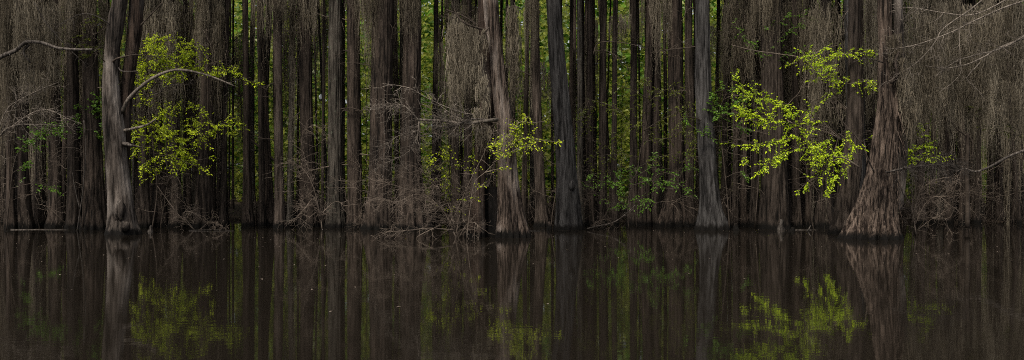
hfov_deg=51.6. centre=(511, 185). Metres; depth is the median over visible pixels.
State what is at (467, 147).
cypress tree
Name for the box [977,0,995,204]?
cypress tree
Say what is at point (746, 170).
bare sapling
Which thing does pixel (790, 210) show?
cypress tree
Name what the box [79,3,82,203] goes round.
cypress tree
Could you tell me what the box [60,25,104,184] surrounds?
cypress tree
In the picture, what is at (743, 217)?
cypress tree
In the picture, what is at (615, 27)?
cypress tree
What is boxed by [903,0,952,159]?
moss curtain
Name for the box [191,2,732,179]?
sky
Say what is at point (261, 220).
cypress tree
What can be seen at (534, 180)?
bare sapling
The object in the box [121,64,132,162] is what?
cypress tree
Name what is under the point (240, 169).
bare sapling
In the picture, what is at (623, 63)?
leafy sapling
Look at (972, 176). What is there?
cypress tree
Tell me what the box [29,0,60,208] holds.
cypress tree
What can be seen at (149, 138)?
cypress tree
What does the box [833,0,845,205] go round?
cypress tree
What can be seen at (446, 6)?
cypress tree
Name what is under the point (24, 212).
cypress tree
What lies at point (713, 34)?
cypress tree
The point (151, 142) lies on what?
cypress tree
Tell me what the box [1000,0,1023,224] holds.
cypress tree
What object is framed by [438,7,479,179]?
cypress tree
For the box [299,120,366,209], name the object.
bare sapling
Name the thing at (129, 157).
cypress tree
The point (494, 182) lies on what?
cypress tree
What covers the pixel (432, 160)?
leafy sapling
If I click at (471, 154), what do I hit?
cypress tree
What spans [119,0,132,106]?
cypress tree
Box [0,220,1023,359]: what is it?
water
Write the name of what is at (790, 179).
cypress tree
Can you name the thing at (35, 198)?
bare sapling
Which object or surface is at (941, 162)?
bare sapling
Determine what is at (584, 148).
bare sapling
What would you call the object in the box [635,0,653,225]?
cypress tree
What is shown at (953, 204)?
cypress tree
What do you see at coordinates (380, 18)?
cypress tree
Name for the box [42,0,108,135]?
moss curtain
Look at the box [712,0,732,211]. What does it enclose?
cypress tree
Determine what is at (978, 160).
cypress tree
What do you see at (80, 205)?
crooked stem
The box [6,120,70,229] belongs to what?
leafy sapling
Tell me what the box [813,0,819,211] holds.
cypress tree
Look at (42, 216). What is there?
cypress tree
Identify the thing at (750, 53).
moss curtain
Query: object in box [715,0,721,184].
cypress tree
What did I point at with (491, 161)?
cypress tree
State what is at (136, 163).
cypress tree
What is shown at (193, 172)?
bare sapling
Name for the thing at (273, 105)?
cypress tree
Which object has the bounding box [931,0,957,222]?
cypress tree
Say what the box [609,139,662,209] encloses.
bare sapling
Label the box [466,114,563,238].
leafy sapling
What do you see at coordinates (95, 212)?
cypress tree
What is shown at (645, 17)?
cypress tree
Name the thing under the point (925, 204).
bare shrub
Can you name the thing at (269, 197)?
cypress tree
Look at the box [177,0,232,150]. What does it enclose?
moss curtain
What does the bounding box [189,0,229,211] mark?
cypress tree
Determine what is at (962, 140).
cypress tree
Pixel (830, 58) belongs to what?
leafy sapling
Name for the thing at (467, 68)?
moss curtain
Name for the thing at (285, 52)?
cypress tree
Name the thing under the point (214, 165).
cypress tree
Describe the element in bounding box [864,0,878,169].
cypress tree
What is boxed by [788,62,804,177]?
cypress tree
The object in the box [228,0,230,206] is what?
cypress tree
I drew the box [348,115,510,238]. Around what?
bare shrub
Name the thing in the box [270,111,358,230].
bare shrub
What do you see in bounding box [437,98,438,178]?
cypress tree
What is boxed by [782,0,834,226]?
cypress tree
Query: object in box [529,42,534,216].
cypress tree
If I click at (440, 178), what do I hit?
cypress tree
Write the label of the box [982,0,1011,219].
cypress tree
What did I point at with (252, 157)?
bare sapling
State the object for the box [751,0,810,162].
moss curtain
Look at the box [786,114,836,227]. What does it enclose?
bare sapling
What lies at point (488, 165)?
cypress tree
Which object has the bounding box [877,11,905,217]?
cypress tree
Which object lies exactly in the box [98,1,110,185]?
cypress tree
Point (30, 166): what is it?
cypress tree
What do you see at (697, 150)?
cypress tree
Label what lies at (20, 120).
bare shrub
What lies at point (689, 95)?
cypress tree
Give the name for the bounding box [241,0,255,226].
cypress tree
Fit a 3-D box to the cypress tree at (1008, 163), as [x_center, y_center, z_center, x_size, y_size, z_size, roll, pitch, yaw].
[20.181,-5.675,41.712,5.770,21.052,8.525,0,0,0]
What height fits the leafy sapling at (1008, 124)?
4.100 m
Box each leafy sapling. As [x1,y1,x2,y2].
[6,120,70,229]
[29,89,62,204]
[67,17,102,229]
[72,92,103,139]
[129,33,264,228]
[188,76,234,208]
[222,15,256,141]
[230,16,272,125]
[268,22,314,176]
[312,21,327,183]
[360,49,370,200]
[421,14,463,129]
[421,144,482,235]
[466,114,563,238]
[515,52,546,204]
[573,77,719,227]
[575,51,618,150]
[582,152,698,228]
[606,24,640,209]
[667,55,716,207]
[683,80,753,227]
[720,70,872,197]
[731,8,827,228]
[733,43,877,163]
[908,110,937,208]
[908,123,952,232]
[964,106,1023,158]
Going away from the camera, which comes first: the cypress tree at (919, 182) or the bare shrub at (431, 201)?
the bare shrub at (431, 201)
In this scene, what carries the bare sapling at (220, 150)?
on the water
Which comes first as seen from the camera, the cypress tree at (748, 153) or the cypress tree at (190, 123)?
the cypress tree at (748, 153)
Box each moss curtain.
[8,0,62,114]
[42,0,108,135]
[132,0,187,157]
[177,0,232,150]
[282,0,318,61]
[441,9,479,124]
[502,3,524,144]
[716,0,760,95]
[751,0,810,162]
[802,0,876,188]
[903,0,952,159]
[941,0,993,163]
[978,0,1023,172]
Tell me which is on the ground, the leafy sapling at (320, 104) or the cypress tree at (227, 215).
the leafy sapling at (320, 104)
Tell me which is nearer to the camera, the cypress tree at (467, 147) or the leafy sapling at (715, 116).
the leafy sapling at (715, 116)
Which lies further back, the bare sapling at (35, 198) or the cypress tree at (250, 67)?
the cypress tree at (250, 67)
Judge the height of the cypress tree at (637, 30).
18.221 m
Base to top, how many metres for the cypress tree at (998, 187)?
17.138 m
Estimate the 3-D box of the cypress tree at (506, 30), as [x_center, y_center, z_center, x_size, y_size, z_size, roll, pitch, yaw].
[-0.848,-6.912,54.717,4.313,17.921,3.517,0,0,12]
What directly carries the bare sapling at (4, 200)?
on the water
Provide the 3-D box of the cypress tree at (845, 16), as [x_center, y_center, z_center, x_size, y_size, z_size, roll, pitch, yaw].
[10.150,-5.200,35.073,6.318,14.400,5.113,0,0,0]
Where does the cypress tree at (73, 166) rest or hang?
on the water
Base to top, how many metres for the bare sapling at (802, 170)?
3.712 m
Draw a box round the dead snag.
[942,112,977,227]
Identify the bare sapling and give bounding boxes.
[0,159,32,222]
[0,163,64,227]
[0,172,33,217]
[37,94,102,192]
[47,134,105,206]
[134,141,196,227]
[167,146,216,209]
[178,101,240,195]
[214,94,273,224]
[215,105,287,192]
[276,131,329,229]
[283,115,318,210]
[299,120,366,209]
[323,148,398,228]
[392,149,442,198]
[422,103,465,211]
[458,107,534,186]
[519,120,597,224]
[519,126,574,218]
[553,97,606,208]
[583,144,623,203]
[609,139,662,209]
[617,98,684,222]
[633,135,726,227]
[662,143,728,200]
[715,92,782,220]
[716,129,770,218]
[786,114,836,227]
[786,140,814,209]
[905,105,970,226]
[906,116,948,225]
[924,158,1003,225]
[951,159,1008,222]
[991,103,1023,226]
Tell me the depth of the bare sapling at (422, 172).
39.99 m
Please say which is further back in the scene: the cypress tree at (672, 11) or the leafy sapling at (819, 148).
the cypress tree at (672, 11)
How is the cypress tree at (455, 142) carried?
on the water
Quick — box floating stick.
[10,229,68,229]
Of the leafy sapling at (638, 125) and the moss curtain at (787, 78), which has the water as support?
the leafy sapling at (638, 125)
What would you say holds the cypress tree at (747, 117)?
on the ground
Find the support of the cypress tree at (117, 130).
on the water
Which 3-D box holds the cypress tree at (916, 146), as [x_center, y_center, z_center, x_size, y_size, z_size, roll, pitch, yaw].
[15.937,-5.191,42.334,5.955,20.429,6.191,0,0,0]
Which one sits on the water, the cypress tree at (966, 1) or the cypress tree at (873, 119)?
the cypress tree at (873, 119)
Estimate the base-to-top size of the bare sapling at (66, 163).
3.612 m
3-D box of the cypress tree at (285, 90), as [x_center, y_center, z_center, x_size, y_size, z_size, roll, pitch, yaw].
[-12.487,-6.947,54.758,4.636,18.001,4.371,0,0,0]
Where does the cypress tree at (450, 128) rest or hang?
on the ground
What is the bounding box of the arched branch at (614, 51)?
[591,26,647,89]
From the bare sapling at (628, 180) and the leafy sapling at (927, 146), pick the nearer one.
the leafy sapling at (927, 146)
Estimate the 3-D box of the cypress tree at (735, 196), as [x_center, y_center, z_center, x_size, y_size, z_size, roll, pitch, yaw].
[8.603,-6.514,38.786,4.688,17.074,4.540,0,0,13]
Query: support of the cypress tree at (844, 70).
on the ground
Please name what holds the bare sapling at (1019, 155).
on the water
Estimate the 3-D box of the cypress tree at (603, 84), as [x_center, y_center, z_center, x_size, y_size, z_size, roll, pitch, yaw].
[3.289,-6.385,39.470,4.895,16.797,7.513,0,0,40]
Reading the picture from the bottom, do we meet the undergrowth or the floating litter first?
the floating litter
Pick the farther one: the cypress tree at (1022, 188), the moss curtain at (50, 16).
the cypress tree at (1022, 188)
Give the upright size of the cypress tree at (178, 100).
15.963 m
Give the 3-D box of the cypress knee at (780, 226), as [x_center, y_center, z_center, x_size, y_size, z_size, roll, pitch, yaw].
[8.936,1.415,35.246,0.320,0.570,0.296,0,0,-36]
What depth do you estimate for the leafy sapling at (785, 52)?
36.32 m
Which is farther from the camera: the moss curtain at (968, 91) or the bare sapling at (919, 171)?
the bare sapling at (919, 171)
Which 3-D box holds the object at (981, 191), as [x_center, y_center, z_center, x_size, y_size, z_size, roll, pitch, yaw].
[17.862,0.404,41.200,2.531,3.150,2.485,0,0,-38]
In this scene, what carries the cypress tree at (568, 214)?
on the water
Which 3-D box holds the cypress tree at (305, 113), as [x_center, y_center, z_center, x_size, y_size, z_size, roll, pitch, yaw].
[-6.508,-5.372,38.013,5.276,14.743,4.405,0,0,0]
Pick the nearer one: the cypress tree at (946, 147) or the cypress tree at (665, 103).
the cypress tree at (946, 147)
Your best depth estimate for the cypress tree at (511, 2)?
58.38 m
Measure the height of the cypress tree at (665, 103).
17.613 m
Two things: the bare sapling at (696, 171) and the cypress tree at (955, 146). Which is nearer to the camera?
the bare sapling at (696, 171)
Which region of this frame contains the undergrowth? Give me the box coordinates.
[0,149,1023,223]
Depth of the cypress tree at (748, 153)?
46.32 m
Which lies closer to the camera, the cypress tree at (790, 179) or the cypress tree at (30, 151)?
the cypress tree at (790, 179)
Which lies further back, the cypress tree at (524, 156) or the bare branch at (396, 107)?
the cypress tree at (524, 156)
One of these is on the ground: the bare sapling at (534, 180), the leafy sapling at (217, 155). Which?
the leafy sapling at (217, 155)
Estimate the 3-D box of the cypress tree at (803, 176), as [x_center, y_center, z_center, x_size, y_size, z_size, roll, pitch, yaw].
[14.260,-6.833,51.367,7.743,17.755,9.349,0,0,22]
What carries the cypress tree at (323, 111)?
on the water
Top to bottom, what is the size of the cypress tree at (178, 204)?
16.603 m
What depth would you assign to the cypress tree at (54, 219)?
37.38 m
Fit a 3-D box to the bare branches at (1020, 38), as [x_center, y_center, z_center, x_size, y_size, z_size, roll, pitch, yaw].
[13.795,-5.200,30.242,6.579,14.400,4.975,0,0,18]
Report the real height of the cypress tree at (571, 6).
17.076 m
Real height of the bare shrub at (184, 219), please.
2.052 m
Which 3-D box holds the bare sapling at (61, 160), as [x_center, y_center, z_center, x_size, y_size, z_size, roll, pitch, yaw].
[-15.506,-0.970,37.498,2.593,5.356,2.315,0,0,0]
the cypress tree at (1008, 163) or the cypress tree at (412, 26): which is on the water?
the cypress tree at (412, 26)
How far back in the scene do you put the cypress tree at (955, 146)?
45.71 m
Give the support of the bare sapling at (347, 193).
on the water
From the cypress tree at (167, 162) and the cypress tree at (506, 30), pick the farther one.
the cypress tree at (167, 162)
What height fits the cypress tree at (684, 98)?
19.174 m
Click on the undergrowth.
(532, 215)
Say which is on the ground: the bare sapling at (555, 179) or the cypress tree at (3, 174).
the cypress tree at (3, 174)
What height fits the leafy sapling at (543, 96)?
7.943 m
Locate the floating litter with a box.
[12,224,1022,311]
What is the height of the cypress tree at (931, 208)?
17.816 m
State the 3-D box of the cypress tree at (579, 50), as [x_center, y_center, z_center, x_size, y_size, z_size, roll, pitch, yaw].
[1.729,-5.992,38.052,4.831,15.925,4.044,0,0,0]
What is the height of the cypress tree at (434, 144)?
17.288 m
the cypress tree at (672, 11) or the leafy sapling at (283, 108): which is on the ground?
the leafy sapling at (283, 108)
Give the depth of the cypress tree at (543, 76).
41.05 m
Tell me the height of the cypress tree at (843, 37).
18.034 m
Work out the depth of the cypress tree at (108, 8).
42.89 m
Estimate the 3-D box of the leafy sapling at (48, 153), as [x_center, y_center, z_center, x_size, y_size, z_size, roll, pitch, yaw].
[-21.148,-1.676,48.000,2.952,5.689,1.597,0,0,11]
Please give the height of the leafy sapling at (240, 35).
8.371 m
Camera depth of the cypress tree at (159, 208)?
37.91 m
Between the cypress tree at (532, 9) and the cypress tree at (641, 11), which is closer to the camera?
the cypress tree at (532, 9)
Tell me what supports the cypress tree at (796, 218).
on the ground
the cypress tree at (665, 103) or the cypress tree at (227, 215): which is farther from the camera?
the cypress tree at (665, 103)
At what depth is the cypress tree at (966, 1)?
51.34 m
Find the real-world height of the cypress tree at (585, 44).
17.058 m
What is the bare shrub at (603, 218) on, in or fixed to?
on the water
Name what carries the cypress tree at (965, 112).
on the ground
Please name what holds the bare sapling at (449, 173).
on the water
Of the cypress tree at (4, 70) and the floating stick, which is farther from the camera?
the cypress tree at (4, 70)
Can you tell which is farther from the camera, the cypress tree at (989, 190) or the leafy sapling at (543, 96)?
the leafy sapling at (543, 96)
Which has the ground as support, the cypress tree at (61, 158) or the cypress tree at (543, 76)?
the cypress tree at (61, 158)
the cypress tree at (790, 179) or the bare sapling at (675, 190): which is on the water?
the bare sapling at (675, 190)
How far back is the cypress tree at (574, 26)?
56.00 m
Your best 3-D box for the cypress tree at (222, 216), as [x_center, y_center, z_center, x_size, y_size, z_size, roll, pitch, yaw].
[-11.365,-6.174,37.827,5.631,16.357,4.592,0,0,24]
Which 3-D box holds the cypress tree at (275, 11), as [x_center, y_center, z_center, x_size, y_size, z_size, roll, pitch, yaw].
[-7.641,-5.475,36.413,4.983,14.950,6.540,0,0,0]
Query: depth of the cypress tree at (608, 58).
51.64 m
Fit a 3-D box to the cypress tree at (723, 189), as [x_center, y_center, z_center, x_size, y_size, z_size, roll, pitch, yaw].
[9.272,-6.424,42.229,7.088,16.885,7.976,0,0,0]
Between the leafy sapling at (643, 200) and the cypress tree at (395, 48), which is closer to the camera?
the leafy sapling at (643, 200)
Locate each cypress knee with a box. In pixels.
[546,221,551,229]
[733,223,738,229]
[777,219,784,229]
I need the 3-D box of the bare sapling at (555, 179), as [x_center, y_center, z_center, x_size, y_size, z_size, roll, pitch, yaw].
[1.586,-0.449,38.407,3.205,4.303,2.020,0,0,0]
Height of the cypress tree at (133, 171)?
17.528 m
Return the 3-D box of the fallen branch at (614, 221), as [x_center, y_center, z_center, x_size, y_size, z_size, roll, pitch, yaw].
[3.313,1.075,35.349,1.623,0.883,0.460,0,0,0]
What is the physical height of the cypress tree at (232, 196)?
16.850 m
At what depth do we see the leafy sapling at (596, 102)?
49.98 m
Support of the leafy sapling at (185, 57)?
on the water
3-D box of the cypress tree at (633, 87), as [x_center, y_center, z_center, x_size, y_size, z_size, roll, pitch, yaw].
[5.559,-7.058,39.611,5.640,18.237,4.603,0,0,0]
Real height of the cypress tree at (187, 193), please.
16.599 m
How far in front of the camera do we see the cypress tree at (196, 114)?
41.65 m
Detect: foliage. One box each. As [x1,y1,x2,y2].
[46,0,1022,202]
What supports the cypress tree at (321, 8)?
on the ground
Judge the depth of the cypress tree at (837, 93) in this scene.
51.81 m
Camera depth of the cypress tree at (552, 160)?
45.85 m
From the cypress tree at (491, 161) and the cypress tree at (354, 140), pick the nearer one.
the cypress tree at (354, 140)
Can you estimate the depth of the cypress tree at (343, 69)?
42.95 m
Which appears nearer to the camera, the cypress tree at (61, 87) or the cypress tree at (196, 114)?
the cypress tree at (196, 114)
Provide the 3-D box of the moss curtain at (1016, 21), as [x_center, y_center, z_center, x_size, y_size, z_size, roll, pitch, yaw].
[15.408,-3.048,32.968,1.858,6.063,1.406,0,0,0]
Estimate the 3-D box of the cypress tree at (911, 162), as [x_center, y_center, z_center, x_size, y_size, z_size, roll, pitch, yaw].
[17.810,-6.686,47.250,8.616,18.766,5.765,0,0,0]
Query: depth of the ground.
50.30 m
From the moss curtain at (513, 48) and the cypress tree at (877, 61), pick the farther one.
the cypress tree at (877, 61)
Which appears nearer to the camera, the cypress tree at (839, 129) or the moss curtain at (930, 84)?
the moss curtain at (930, 84)
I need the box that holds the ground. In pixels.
[0,183,1023,222]
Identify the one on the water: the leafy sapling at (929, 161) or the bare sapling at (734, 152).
the bare sapling at (734, 152)
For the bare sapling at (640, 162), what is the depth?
40.54 m
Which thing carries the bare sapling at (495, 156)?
on the water
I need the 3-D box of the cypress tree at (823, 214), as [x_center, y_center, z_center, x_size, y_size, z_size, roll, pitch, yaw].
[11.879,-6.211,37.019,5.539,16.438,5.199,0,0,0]
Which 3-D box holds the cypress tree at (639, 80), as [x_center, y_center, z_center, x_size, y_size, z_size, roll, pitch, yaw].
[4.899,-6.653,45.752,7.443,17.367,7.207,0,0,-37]
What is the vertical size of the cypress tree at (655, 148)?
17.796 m
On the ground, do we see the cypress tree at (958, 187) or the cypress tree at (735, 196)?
the cypress tree at (958, 187)
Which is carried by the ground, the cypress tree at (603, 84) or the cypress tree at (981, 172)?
the cypress tree at (981, 172)
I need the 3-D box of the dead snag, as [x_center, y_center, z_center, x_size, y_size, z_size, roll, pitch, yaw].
[14.120,-0.479,33.345,1.224,3.679,0.389,0,0,-16]
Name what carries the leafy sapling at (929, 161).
on the ground
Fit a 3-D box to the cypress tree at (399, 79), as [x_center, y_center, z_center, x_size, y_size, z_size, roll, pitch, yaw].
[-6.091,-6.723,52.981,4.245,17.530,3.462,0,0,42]
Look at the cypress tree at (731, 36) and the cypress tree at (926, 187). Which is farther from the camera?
the cypress tree at (926, 187)
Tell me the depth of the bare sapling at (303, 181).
36.23 m
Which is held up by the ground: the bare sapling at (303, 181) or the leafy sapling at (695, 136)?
the leafy sapling at (695, 136)
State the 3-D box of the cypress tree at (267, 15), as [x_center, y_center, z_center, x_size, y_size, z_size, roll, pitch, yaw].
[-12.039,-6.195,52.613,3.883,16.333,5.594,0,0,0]
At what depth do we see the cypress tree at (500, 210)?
30.39 m
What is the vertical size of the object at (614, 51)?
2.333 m
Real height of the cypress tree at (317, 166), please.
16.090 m
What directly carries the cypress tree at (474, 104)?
on the ground
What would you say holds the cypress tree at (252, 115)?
on the ground
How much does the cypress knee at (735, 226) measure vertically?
0.450 m
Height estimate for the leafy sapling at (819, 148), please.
4.992 m
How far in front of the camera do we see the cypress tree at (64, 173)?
41.23 m
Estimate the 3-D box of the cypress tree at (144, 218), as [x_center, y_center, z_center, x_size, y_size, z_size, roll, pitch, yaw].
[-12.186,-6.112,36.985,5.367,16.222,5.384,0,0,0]
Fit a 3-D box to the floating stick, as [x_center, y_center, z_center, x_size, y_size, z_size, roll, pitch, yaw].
[-15.900,1.493,35.629,1.978,0.038,0.070,0,0,0]
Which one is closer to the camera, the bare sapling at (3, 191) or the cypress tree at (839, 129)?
the bare sapling at (3, 191)
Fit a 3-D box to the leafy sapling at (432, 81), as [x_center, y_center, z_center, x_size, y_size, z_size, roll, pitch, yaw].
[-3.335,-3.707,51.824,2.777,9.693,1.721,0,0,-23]
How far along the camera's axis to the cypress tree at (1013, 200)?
42.66 m
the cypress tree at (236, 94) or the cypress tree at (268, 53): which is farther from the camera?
the cypress tree at (236, 94)
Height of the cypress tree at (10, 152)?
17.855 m
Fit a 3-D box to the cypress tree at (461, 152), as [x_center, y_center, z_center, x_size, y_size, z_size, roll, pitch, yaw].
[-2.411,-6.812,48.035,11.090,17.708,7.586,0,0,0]
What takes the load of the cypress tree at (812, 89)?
on the water
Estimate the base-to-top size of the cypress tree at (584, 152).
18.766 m
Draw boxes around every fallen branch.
[228,114,273,162]
[587,204,634,228]
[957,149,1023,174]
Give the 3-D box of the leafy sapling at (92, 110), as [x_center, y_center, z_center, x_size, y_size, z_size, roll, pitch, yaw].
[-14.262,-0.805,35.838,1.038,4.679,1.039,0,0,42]
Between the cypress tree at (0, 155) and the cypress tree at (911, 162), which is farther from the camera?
the cypress tree at (0, 155)
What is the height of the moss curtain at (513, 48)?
4.095 m
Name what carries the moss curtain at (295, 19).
hanging from the cypress tree at (305, 113)
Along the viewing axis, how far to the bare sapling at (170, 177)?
37.31 m
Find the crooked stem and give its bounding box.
[72,120,86,230]
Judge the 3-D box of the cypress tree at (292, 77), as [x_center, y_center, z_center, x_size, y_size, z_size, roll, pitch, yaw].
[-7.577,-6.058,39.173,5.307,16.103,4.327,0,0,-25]
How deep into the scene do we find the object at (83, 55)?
35.57 m
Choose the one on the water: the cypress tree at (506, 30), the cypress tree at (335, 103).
the cypress tree at (335, 103)
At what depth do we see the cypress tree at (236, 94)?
54.39 m
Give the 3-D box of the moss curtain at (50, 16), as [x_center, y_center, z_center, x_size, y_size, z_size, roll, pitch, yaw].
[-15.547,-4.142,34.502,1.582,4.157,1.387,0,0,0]
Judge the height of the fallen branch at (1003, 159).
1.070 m
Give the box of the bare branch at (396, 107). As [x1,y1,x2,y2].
[363,90,434,180]
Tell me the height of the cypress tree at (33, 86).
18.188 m
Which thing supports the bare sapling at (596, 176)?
on the water
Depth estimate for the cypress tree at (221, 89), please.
46.16 m
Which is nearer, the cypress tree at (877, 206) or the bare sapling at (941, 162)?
the cypress tree at (877, 206)
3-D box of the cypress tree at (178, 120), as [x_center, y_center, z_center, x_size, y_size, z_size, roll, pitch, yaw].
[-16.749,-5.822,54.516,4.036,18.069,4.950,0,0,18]
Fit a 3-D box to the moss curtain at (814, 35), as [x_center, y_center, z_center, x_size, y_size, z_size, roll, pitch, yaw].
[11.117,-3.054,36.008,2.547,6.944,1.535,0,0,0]
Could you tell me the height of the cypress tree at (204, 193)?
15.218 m
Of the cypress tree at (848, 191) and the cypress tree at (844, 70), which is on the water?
the cypress tree at (848, 191)
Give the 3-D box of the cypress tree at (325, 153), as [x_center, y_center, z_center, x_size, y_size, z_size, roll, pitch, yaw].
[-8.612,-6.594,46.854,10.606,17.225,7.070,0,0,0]
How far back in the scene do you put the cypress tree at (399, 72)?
41.99 m
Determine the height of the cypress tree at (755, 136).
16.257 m
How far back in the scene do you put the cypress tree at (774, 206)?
36.17 m
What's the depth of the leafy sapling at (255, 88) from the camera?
49.99 m
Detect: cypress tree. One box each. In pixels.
[0,0,18,228]
[0,0,38,178]
[0,0,44,228]
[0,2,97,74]
[0,101,1,202]
[1,0,5,222]
[28,0,47,227]
[28,0,48,200]
[28,1,39,194]
[28,115,31,198]
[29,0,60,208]
[29,0,64,227]
[35,0,82,228]
[35,64,66,205]
[46,75,62,188]
[55,0,250,234]
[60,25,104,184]
[61,36,66,218]
[64,0,121,229]
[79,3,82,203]
[98,0,121,205]
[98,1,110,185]
[109,2,137,203]
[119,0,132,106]
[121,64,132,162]
[125,0,170,227]
[129,131,131,178]
[130,0,167,226]
[131,75,135,204]
[147,1,166,202]
[148,0,161,182]
[152,0,240,227]
[164,0,190,145]
[166,0,195,226]
[166,106,170,205]
[176,2,189,168]
[177,2,199,204]
[182,0,194,226]
[182,96,191,162]
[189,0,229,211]
[192,0,230,226]
[197,3,231,214]
[213,4,222,222]
[216,0,230,223]
[216,0,257,206]
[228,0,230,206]
[231,0,234,209]
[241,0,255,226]
[248,0,256,151]
[250,0,293,227]
[251,0,256,219]
[255,0,266,226]
[261,0,273,225]
[262,0,319,227]
[265,0,272,109]
[267,5,271,94]
[268,27,286,218]
[271,0,299,219]
[282,32,296,201]
[285,0,320,226]
[295,0,398,227]
[314,0,327,113]
[314,32,319,204]
[318,0,327,215]
[320,0,325,226]
[321,0,345,209]
[324,0,399,227]
[337,0,405,229]
[368,0,530,237]
[391,0,441,229]
[392,0,399,196]
[392,0,403,183]
[398,35,399,158]
[429,0,438,226]
[431,0,477,226]
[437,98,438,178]
[438,0,442,225]
[438,0,450,201]
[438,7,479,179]
[446,0,462,204]
[449,12,474,188]
[451,0,473,226]
[462,0,479,159]
[464,3,489,186]
[471,129,472,172]
[489,112,497,186]
[493,136,495,186]
[500,0,502,45]
[505,0,507,84]
[505,0,574,226]
[510,0,512,117]
[513,0,552,154]
[521,0,529,222]
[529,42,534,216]
[546,0,583,229]
[550,97,553,215]
[564,0,576,124]
[568,0,597,210]
[572,0,584,226]
[573,0,575,153]
[576,0,585,205]
[584,0,599,164]
[585,0,595,225]
[591,0,606,225]
[598,0,644,203]
[607,0,612,137]
[607,0,631,225]
[625,0,641,225]
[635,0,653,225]
[636,0,640,56]
[637,0,640,175]
[644,0,646,42]
[645,0,693,226]
[649,0,731,230]
[651,0,659,225]
[660,57,663,210]
[663,0,668,196]
[667,66,684,134]
[684,0,697,225]
[692,4,694,129]
[693,0,714,208]
[693,0,722,95]
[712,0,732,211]
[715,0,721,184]
[719,0,760,226]
[720,0,752,219]
[730,1,750,197]
[731,0,748,226]
[747,1,760,226]
[747,6,760,150]
[747,60,759,215]
[750,0,817,228]
[782,0,798,218]
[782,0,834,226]
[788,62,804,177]
[788,118,791,209]
[791,0,819,191]
[791,0,819,227]
[800,0,805,211]
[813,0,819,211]
[814,0,837,227]
[814,19,844,172]
[818,0,844,179]
[818,0,877,188]
[827,0,913,234]
[830,0,977,239]
[831,0,845,195]
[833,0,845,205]
[842,4,864,118]
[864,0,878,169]
[869,12,877,154]
[870,7,874,134]
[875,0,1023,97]
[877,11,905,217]
[892,0,929,196]
[904,0,927,216]
[905,1,950,223]
[905,3,930,211]
[911,0,944,223]
[917,19,931,201]
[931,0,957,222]
[936,0,972,223]
[940,0,970,223]
[943,0,966,221]
[952,13,959,218]
[953,43,956,210]
[964,0,992,221]
[965,0,986,182]
[965,5,1007,132]
[971,1,1011,223]
[975,0,982,204]
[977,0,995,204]
[979,0,1010,220]
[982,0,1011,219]
[982,0,1020,218]
[997,7,1023,222]
[999,71,1023,223]
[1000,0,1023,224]
[1002,26,1023,215]
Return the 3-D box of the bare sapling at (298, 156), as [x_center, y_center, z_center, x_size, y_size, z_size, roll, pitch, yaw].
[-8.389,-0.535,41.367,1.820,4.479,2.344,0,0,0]
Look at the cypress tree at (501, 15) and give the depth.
49.20 m
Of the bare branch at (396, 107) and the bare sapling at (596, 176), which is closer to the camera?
the bare branch at (396, 107)
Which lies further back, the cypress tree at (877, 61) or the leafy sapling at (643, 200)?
the cypress tree at (877, 61)
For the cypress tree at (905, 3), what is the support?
on the ground
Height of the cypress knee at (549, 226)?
0.480 m
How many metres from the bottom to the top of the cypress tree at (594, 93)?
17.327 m
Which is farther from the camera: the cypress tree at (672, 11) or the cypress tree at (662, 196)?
the cypress tree at (662, 196)
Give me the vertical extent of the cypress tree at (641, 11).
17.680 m
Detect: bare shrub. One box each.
[0,67,86,171]
[157,186,228,230]
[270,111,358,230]
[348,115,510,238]
[574,176,620,229]
[898,161,972,236]
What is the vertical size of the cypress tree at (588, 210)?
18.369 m
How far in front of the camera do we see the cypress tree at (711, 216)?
35.42 m
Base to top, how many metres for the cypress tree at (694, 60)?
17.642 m
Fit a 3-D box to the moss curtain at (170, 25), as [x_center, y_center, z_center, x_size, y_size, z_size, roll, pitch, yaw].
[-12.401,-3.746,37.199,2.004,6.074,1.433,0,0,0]

